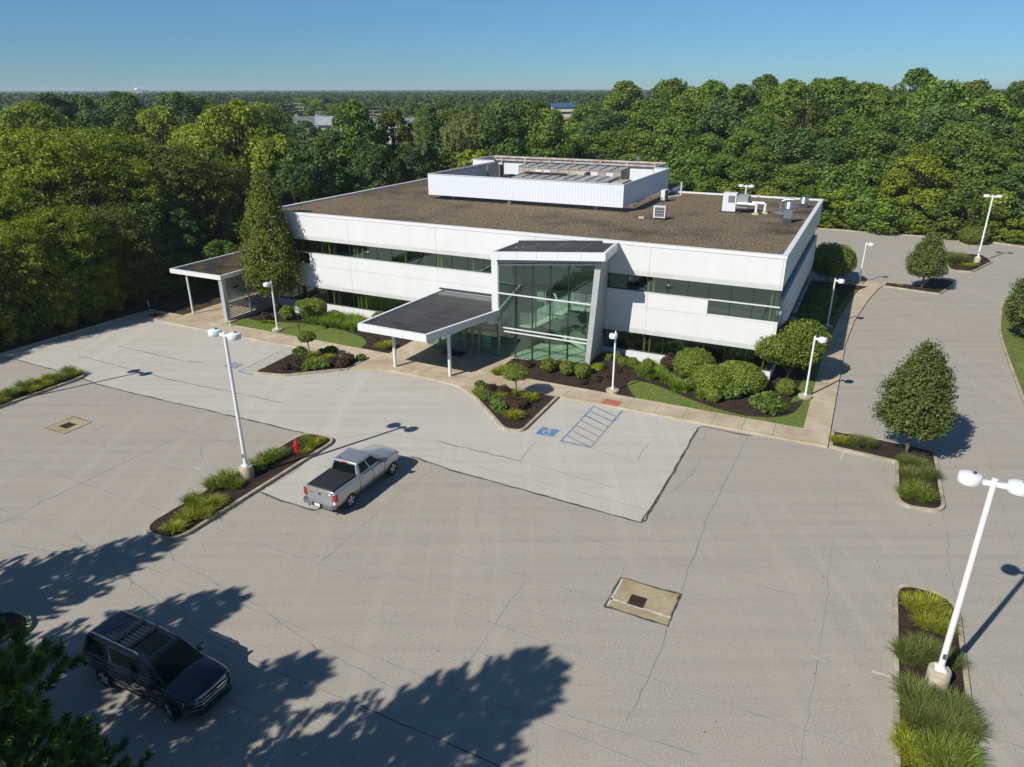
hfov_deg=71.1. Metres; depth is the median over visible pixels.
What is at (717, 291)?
window
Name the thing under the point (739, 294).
window
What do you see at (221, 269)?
slatted shelter
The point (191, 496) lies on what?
grass clump
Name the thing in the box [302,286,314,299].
window
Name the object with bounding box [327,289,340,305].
window
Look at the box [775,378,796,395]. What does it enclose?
ball shrub
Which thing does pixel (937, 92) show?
broadleaf tree
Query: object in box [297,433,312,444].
grass clump
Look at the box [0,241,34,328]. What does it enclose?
locust tree
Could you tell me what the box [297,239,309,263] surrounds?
window
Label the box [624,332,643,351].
window
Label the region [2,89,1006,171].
ground
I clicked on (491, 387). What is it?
barberry shrub
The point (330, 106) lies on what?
broadleaf tree
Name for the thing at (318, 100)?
broadleaf tree
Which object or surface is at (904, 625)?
mulch bed
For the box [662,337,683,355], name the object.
window
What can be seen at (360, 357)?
shrub
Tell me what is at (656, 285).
window
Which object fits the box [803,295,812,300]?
side shrub
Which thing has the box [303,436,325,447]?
grass clump
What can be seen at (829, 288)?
side shrub
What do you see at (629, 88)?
broadleaf tree
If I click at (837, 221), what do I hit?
understory tree
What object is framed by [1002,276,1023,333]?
street tree
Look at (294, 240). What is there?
window
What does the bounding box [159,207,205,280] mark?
broadleaf tree
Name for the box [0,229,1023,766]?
parking lot
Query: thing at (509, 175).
condenser
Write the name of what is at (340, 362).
barberry shrub
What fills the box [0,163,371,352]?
ground bank
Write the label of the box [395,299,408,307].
window
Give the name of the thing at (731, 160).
broadleaf tree
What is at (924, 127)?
broadleaf tree
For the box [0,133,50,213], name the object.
locust tree
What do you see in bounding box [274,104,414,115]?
power line
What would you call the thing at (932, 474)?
grass clump
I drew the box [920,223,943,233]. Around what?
understory tree
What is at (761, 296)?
window
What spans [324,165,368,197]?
broadleaf tree
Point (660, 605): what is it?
storm drain
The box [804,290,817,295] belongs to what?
side shrub
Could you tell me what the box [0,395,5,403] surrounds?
grass clump
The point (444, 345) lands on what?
entrance door
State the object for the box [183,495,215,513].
grass clump
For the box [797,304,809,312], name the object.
side shrub
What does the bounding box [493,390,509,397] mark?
grass clump
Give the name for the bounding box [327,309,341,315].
lily clump
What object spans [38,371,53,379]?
grass clump
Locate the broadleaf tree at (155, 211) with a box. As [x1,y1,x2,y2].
[123,200,180,277]
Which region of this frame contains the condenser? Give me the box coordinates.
[500,174,514,177]
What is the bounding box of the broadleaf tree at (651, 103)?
[638,96,672,132]
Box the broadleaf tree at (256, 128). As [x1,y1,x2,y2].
[189,98,287,216]
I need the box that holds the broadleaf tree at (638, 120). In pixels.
[617,109,676,161]
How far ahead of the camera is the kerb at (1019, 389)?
54.24 m
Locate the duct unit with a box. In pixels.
[719,191,767,214]
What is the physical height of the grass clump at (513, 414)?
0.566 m
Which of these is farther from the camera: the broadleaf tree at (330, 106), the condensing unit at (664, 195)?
the broadleaf tree at (330, 106)
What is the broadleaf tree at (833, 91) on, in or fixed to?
on the ground verge
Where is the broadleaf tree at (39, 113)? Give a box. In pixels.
[0,100,81,160]
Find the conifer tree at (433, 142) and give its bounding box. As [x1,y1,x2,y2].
[422,106,447,171]
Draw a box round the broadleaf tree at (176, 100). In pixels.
[152,91,202,133]
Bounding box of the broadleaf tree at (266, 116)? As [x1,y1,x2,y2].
[235,105,279,165]
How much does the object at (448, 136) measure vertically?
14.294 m
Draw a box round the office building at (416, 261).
[269,175,823,380]
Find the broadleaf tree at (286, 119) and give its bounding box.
[260,106,299,168]
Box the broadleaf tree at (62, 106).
[29,92,74,132]
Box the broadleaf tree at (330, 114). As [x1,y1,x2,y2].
[325,112,342,128]
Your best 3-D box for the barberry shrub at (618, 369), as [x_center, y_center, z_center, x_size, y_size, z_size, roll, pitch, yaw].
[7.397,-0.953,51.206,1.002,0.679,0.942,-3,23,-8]
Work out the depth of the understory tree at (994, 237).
95.17 m
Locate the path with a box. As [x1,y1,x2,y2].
[808,275,877,285]
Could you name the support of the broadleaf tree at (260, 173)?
on the ground bank
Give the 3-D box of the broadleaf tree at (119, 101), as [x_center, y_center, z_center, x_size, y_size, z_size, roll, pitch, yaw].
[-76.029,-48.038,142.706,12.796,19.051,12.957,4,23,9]
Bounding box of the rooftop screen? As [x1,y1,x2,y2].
[428,155,669,209]
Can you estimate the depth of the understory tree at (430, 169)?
99.03 m
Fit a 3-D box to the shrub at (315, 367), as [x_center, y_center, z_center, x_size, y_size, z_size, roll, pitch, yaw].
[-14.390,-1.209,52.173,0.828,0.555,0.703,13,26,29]
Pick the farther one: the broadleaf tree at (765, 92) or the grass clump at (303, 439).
the broadleaf tree at (765, 92)
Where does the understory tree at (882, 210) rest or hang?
on the ground verge
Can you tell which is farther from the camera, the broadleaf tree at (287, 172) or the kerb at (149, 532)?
the broadleaf tree at (287, 172)
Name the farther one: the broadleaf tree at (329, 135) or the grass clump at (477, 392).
the broadleaf tree at (329, 135)
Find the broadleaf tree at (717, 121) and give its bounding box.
[691,99,745,157]
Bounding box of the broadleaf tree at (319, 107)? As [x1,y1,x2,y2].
[304,101,327,115]
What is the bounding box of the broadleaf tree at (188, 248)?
[155,211,195,276]
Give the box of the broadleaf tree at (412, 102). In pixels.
[402,97,419,117]
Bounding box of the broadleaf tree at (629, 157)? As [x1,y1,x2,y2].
[618,152,651,161]
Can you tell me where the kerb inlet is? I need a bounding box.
[149,313,162,316]
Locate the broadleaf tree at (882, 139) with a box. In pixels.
[834,129,913,201]
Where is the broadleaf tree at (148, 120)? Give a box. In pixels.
[128,105,184,163]
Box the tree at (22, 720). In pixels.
[0,609,155,766]
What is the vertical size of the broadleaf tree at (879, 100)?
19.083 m
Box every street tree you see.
[868,337,960,453]
[904,230,950,288]
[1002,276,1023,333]
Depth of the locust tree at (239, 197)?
80.24 m
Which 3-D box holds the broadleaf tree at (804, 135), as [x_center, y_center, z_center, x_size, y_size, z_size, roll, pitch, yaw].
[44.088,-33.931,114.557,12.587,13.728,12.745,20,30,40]
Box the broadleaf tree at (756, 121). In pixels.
[727,112,789,165]
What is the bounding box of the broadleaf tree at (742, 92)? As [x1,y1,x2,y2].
[717,83,770,140]
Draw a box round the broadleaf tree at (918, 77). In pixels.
[889,67,936,121]
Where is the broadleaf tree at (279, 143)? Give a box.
[249,132,318,200]
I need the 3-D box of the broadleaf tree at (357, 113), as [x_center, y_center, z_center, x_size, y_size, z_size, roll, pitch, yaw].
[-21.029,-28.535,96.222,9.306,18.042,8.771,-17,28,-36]
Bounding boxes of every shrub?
[259,312,271,320]
[279,305,295,319]
[280,362,291,369]
[291,356,301,362]
[291,360,301,370]
[292,346,307,357]
[300,361,311,370]
[310,363,318,370]
[317,348,323,354]
[317,360,330,368]
[322,346,338,355]
[326,356,338,364]
[334,357,348,367]
[341,352,354,361]
[355,353,365,360]
[369,336,380,344]
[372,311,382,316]
[474,380,486,388]
[479,390,494,400]
[483,383,496,392]
[488,394,501,402]
[490,399,506,411]
[496,384,509,395]
[498,409,506,414]
[500,395,514,407]
[509,358,520,363]
[509,397,526,409]
[520,359,533,367]
[540,357,556,371]
[559,360,574,374]
[574,362,591,377]
[580,378,587,384]
[588,372,601,382]
[591,363,605,371]
[599,370,612,377]
[601,351,612,360]
[611,365,621,372]
[612,351,620,358]
[617,356,626,366]
[626,357,638,368]
[641,357,654,369]
[659,352,676,370]
[672,346,715,378]
[691,364,731,391]
[705,387,721,402]
[719,360,768,393]
[721,382,746,399]
[749,393,761,407]
[754,390,782,415]
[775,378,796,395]
[792,312,808,320]
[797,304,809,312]
[799,299,811,304]
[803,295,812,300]
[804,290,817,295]
[804,312,826,325]
[806,286,820,291]
[806,304,827,319]
[810,297,830,302]
[816,301,836,313]
[819,285,834,291]
[820,284,836,292]
[821,305,831,315]
[822,290,838,304]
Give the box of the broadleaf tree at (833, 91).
[795,76,873,163]
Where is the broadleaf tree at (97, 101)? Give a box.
[79,99,103,109]
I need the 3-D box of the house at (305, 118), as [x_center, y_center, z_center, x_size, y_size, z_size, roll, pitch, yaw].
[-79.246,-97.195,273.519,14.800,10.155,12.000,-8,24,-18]
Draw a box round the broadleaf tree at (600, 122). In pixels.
[576,109,630,155]
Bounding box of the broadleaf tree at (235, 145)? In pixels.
[225,126,253,166]
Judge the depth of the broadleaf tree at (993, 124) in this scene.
105.52 m
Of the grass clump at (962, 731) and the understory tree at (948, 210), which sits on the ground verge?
the understory tree at (948, 210)
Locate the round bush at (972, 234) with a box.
[957,224,990,243]
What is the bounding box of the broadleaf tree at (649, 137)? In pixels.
[614,130,675,161]
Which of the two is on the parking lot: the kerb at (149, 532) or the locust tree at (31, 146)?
the kerb at (149, 532)
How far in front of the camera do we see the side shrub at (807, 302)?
65.57 m
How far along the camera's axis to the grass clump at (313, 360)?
53.14 m
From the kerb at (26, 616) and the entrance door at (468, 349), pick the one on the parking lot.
the kerb at (26, 616)
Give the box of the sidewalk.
[136,282,883,447]
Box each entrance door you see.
[440,333,452,347]
[452,329,463,349]
[465,328,472,350]
[472,328,478,351]
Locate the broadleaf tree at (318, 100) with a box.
[304,99,324,115]
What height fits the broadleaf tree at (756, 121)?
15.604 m
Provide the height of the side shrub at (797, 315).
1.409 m
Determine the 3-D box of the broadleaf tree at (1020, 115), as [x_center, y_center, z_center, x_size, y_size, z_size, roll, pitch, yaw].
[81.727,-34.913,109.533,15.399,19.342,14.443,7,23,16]
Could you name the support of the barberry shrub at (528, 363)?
on the mulch bed at (627, 375)
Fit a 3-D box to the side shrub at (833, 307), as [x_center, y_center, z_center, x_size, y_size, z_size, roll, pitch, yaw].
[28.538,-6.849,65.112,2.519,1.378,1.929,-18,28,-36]
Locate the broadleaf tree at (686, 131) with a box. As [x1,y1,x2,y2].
[638,115,703,167]
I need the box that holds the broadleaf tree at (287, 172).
[270,165,318,207]
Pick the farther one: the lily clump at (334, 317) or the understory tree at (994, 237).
the understory tree at (994, 237)
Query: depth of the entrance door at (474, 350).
55.25 m
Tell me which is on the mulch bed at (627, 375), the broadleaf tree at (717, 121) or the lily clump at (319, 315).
the lily clump at (319, 315)
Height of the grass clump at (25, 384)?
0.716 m
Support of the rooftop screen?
on the office building at (416, 261)
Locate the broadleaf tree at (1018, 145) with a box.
[997,117,1023,173]
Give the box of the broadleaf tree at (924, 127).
[898,103,971,167]
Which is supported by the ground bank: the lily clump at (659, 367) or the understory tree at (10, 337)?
the understory tree at (10, 337)
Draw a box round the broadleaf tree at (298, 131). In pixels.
[288,120,324,147]
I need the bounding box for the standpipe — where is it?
[669,182,681,196]
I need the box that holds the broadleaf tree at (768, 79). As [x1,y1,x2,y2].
[741,74,780,118]
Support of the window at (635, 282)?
in the office building at (416, 261)
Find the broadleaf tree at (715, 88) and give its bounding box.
[696,79,736,118]
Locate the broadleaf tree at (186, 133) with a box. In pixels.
[162,122,232,197]
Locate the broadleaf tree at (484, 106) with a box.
[478,104,494,114]
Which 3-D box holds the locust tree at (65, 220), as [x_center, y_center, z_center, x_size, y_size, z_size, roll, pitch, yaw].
[-38.679,-10.832,63.291,10.234,10.271,10.010,16,27,34]
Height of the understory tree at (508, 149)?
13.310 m
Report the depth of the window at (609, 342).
54.03 m
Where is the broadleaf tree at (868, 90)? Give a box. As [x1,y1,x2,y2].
[837,81,901,114]
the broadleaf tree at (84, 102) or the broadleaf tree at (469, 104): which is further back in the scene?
the broadleaf tree at (469, 104)
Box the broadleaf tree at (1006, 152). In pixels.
[960,146,1023,189]
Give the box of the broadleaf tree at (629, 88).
[598,80,643,118]
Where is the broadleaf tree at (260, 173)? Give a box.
[245,171,286,246]
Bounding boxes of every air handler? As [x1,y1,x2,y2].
[512,171,619,182]
[518,162,630,178]
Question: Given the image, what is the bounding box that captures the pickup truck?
[303,445,399,510]
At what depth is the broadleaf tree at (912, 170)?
100.93 m
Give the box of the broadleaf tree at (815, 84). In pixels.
[795,77,832,119]
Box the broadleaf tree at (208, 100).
[200,99,217,105]
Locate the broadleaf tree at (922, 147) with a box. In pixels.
[875,142,956,190]
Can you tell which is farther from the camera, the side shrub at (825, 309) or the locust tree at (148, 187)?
the locust tree at (148, 187)
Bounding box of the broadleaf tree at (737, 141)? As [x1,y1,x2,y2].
[715,129,777,181]
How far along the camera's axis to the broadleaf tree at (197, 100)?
152.72 m
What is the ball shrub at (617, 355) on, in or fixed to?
on the mulch bed at (627, 375)
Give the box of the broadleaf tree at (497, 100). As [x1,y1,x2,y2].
[488,99,503,115]
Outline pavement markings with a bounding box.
[194,264,992,677]
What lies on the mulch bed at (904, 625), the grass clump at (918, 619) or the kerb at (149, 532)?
the grass clump at (918, 619)
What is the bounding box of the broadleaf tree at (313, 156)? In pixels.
[275,145,345,203]
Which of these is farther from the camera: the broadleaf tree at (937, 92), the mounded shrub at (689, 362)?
the broadleaf tree at (937, 92)
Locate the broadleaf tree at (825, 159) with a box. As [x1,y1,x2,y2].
[791,137,859,187]
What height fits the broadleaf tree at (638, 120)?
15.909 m
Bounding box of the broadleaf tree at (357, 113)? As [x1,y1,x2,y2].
[324,98,383,193]
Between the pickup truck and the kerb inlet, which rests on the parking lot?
the pickup truck
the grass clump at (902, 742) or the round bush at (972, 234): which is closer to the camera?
the grass clump at (902, 742)
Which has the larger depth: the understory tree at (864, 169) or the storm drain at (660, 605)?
the understory tree at (864, 169)
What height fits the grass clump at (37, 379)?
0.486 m
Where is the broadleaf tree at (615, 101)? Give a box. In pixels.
[603,93,635,143]
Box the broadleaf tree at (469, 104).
[454,101,484,116]
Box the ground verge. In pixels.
[817,226,1023,245]
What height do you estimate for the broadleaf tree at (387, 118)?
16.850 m
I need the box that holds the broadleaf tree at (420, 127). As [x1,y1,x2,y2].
[411,104,438,159]
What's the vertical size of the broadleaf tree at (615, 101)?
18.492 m
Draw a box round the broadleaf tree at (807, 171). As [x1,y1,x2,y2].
[767,163,826,203]
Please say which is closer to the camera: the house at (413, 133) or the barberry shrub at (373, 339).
the barberry shrub at (373, 339)
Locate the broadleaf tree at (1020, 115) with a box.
[997,108,1023,155]
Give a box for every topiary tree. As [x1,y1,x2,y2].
[297,330,315,358]
[500,362,530,396]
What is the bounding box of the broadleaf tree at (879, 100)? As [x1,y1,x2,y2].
[846,89,913,134]
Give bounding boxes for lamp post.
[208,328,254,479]
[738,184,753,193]
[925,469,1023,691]
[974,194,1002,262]
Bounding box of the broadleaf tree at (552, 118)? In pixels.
[517,107,576,158]
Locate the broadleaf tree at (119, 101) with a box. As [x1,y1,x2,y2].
[93,91,158,184]
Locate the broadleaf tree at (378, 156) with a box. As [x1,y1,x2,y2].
[346,142,403,192]
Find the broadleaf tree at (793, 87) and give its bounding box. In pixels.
[757,78,820,145]
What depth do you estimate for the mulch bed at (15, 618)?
27.57 m
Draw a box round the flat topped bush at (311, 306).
[293,297,327,316]
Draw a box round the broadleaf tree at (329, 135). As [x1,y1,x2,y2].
[304,128,358,198]
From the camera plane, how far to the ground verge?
96.47 m
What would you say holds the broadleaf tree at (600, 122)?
on the ground verge
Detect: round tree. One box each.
[753,318,831,378]
[811,242,857,282]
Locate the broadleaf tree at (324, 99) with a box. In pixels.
[319,96,331,103]
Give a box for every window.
[280,287,290,297]
[286,238,298,260]
[291,285,302,299]
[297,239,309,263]
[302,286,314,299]
[309,240,322,253]
[314,287,328,303]
[322,241,336,254]
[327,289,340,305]
[336,243,349,256]
[340,291,354,307]
[349,244,363,258]
[354,293,367,309]
[363,246,377,259]
[367,295,381,311]
[377,247,391,261]
[381,297,394,311]
[392,249,406,263]
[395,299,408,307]
[406,250,421,264]
[421,252,436,266]
[436,254,451,268]
[452,255,467,270]
[468,257,483,272]
[484,259,490,272]
[602,328,605,345]
[605,329,624,348]
[608,272,627,288]
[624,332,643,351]
[627,274,647,291]
[643,334,663,354]
[647,277,667,293]
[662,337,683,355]
[667,279,688,295]
[683,340,703,350]
[688,281,710,298]
[704,343,724,363]
[708,283,731,315]
[724,346,746,361]
[729,286,754,318]
[745,349,771,370]
[751,288,781,321]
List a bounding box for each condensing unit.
[639,205,666,219]
[660,189,668,201]
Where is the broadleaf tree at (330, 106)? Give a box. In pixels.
[321,103,348,130]
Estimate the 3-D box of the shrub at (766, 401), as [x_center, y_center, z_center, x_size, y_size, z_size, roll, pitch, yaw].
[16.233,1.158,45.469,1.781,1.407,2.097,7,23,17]
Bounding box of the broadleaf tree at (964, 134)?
[910,122,1006,201]
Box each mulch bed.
[0,374,81,404]
[0,613,25,642]
[149,434,329,535]
[227,281,867,416]
[258,350,358,373]
[472,386,554,428]
[833,432,940,507]
[885,278,952,292]
[898,587,973,766]
[947,252,990,270]
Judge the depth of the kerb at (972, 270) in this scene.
80.95 m
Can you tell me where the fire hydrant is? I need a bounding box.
[293,439,299,452]
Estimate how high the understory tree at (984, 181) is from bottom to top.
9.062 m
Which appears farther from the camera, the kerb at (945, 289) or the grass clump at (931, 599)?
the kerb at (945, 289)
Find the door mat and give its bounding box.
[441,350,466,356]
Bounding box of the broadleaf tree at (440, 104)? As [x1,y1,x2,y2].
[425,100,454,118]
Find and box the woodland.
[0,89,1022,130]
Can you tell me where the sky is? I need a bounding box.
[0,0,1023,90]
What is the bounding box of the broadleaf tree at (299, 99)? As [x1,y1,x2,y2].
[292,97,307,115]
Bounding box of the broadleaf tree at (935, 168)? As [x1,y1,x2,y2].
[874,149,950,229]
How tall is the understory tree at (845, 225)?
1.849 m
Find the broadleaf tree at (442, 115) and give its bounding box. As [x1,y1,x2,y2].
[421,108,465,152]
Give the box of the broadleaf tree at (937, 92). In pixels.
[885,78,978,153]
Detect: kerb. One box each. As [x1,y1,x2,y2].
[0,313,135,355]
[0,372,84,407]
[0,609,32,648]
[145,433,332,540]
[255,349,364,376]
[469,382,558,431]
[816,228,1023,246]
[829,430,944,512]
[883,277,955,294]
[892,584,979,766]
[947,251,992,272]
[998,294,1023,404]
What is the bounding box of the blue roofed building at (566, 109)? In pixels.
[551,103,574,116]
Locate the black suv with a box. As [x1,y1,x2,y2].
[81,610,231,720]
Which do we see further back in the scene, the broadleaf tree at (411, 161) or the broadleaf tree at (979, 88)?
the broadleaf tree at (979, 88)
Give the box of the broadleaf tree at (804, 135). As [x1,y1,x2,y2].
[757,126,829,191]
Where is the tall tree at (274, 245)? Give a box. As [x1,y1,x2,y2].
[231,170,307,311]
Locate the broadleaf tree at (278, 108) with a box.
[273,102,287,111]
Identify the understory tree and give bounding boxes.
[0,296,23,345]
[160,252,203,296]
[199,239,243,287]
[214,212,261,250]
[402,162,435,180]
[421,147,460,172]
[446,147,488,169]
[485,142,528,174]
[523,147,564,157]
[665,150,723,192]
[668,167,712,192]
[696,176,734,192]
[716,182,757,194]
[751,186,783,195]
[779,188,830,226]
[809,163,867,216]
[813,186,859,227]
[822,216,842,228]
[832,184,882,230]
[836,156,909,225]
[841,218,860,229]
[856,196,922,233]
[895,188,949,234]
[898,222,921,234]
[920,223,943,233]
[926,190,1005,239]
[953,173,1023,230]
[966,184,1023,238]
[989,228,1007,240]
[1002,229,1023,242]
[1017,198,1023,233]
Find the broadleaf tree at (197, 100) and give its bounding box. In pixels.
[178,94,219,134]
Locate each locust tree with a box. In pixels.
[0,122,136,245]
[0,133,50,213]
[0,175,66,270]
[0,216,83,326]
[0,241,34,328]
[10,202,125,313]
[24,122,188,210]
[28,170,121,269]
[65,202,170,303]
[92,157,188,257]
[111,138,243,258]
[175,159,263,249]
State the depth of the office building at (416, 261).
55.98 m
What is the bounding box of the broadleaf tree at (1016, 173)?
[979,165,1023,236]
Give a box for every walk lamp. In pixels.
[263,281,282,331]
[606,331,618,393]
[798,336,826,399]
[822,278,844,328]
[854,242,873,283]
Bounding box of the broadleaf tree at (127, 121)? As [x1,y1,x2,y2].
[110,113,161,173]
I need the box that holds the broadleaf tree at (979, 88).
[937,78,998,130]
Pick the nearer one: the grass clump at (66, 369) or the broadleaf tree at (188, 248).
the grass clump at (66, 369)
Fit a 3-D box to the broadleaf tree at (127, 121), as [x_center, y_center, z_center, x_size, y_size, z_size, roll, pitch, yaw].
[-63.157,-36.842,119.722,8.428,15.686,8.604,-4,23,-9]
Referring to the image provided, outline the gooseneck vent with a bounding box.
[774,198,794,213]
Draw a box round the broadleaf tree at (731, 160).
[691,154,758,193]
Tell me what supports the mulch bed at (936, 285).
in the kerb at (945, 289)
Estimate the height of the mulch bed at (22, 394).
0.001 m
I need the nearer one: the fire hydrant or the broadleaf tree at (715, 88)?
the fire hydrant
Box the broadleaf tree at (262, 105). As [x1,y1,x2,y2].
[250,102,287,133]
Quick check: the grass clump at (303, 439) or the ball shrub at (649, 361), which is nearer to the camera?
the grass clump at (303, 439)
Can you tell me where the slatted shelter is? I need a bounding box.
[170,251,272,320]
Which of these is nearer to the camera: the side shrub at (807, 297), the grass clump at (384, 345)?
the grass clump at (384, 345)
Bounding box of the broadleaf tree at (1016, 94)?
[975,80,1023,149]
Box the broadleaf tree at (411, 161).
[395,146,429,182]
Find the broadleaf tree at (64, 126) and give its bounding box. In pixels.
[45,115,82,164]
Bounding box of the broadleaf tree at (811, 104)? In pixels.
[775,96,835,165]
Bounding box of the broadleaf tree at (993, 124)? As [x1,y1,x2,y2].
[939,117,1023,171]
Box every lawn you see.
[230,319,365,347]
[627,290,858,427]
[1001,295,1023,393]
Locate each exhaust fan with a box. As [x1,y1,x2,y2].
[782,201,794,222]
[799,197,808,207]
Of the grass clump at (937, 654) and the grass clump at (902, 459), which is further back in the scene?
the grass clump at (902, 459)
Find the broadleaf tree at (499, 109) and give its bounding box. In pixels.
[470,100,538,155]
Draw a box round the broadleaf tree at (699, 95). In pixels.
[670,86,719,143]
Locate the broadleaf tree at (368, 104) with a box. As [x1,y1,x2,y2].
[359,100,378,122]
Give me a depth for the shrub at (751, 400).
45.77 m
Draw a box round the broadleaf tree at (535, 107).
[492,98,566,174]
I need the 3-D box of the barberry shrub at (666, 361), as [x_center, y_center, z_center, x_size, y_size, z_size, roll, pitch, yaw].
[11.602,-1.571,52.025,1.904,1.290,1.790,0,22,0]
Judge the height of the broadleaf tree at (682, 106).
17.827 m
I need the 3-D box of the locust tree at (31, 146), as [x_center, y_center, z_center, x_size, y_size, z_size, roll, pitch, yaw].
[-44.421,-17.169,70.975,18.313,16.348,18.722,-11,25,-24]
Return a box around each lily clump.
[303,315,312,323]
[308,315,321,324]
[312,311,326,318]
[316,316,328,326]
[322,317,337,327]
[325,313,344,320]
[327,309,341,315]
[329,317,343,328]
[337,320,351,330]
[338,311,349,319]
[343,317,361,331]
[345,312,364,319]
[632,363,648,376]
[643,368,660,380]
[650,365,664,374]
[654,369,676,383]
[664,373,679,384]
[667,378,686,391]
[674,377,694,392]
[693,386,706,399]
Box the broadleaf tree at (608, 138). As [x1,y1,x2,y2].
[579,129,654,159]
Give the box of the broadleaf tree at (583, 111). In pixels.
[563,105,609,148]
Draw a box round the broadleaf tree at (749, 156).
[729,147,788,194]
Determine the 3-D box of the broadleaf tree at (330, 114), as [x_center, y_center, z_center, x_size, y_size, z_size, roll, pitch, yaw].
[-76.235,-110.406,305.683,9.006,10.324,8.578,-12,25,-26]
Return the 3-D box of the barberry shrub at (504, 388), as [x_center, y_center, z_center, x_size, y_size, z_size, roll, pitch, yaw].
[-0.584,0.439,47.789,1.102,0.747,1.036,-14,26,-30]
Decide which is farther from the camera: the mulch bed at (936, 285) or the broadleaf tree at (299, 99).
the broadleaf tree at (299, 99)
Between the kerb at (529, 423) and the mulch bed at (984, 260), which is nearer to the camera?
the kerb at (529, 423)
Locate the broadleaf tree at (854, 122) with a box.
[808,113,881,166]
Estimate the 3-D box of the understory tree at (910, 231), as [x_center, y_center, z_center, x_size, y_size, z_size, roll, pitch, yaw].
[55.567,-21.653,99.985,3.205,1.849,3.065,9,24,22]
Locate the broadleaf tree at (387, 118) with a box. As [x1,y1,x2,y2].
[369,108,419,184]
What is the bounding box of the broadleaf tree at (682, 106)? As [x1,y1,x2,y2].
[653,97,712,166]
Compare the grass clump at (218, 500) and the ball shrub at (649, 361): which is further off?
the ball shrub at (649, 361)
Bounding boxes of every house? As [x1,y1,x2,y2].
[286,126,320,140]
[291,114,315,125]
[313,114,341,140]
[363,118,387,143]
[388,116,415,143]
[394,127,426,152]
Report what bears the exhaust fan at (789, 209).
on the office building at (416, 261)
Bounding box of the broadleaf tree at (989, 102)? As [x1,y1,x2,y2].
[957,92,1020,159]
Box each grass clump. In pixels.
[0,387,13,395]
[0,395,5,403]
[1,386,23,396]
[13,379,39,390]
[24,383,43,392]
[26,377,43,384]
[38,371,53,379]
[38,379,54,387]
[46,371,69,382]
[57,364,76,374]
[66,367,83,375]
[157,517,188,534]
[169,505,200,522]
[178,489,207,505]
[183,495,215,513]
[193,504,218,519]
[198,493,233,509]
[200,473,232,490]
[210,466,242,485]
[221,476,246,488]
[247,454,269,472]
[254,448,283,464]
[263,445,287,459]
[272,446,289,457]
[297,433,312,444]
[298,446,311,453]
[303,349,320,357]
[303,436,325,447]
[306,355,323,363]
[313,435,328,442]
[319,352,336,359]
[373,340,391,349]
[471,386,489,396]
[489,367,502,374]
[493,364,505,371]
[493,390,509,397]
[503,408,525,419]
[510,388,523,395]
[518,391,540,401]
[769,402,790,413]
[827,434,844,443]
[834,434,854,444]
[842,434,868,446]
[855,433,880,447]
[882,720,930,763]
[884,631,934,667]
[885,669,944,709]
[890,717,933,747]
[892,481,921,498]
[893,693,954,740]
[894,588,937,612]
[894,744,943,766]
[895,451,920,467]
[895,463,927,481]
[898,630,950,663]
[901,476,937,493]
[901,685,962,731]
[902,719,976,766]
[906,608,946,634]
[907,455,934,469]
[910,485,942,503]
[911,588,952,613]
[911,698,979,751]
[915,743,977,766]
[916,462,943,480]
[920,612,961,637]
[923,600,962,625]
[923,680,988,728]
[924,640,951,663]
[928,723,993,766]
[931,646,974,671]
[940,701,995,746]
[944,252,962,264]
[947,252,971,265]
[961,262,972,267]
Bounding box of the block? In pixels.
[129,90,147,92]
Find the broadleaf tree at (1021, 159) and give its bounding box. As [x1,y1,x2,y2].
[1000,152,1023,214]
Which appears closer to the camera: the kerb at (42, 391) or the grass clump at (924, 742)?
the grass clump at (924, 742)
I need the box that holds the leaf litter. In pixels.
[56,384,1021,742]
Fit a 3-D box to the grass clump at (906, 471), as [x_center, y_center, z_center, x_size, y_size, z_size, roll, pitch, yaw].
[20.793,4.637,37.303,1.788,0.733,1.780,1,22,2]
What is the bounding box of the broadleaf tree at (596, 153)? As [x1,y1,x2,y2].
[574,150,620,160]
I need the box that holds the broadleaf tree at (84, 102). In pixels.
[55,93,100,123]
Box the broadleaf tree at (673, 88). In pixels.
[638,77,688,108]
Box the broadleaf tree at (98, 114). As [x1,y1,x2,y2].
[74,108,116,159]
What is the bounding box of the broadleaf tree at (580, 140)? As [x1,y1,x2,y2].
[557,134,608,156]
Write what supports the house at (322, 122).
on the ground at (317, 91)
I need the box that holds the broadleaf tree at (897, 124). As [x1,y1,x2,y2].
[845,111,917,187]
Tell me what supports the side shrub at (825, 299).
on the mulch bed at (627, 375)
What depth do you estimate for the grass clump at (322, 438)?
41.52 m
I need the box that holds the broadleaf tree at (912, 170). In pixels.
[868,162,947,218]
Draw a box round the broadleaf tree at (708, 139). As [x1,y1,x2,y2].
[680,132,732,180]
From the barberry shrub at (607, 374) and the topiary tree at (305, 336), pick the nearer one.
the barberry shrub at (607, 374)
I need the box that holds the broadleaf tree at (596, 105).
[573,101,603,132]
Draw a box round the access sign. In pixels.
[295,307,299,332]
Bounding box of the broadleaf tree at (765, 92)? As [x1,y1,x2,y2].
[744,83,784,128]
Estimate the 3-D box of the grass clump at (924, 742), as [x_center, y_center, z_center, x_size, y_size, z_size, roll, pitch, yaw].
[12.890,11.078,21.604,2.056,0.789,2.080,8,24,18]
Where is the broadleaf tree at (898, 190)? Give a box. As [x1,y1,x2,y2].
[876,167,918,228]
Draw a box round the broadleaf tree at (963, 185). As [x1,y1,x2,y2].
[910,172,989,227]
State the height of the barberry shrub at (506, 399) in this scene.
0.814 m
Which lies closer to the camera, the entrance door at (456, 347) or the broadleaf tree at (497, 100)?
the entrance door at (456, 347)
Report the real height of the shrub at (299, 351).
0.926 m
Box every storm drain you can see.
[45,416,90,433]
[604,577,681,626]
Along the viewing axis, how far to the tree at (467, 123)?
115.85 m
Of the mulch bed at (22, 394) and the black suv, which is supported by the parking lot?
the black suv

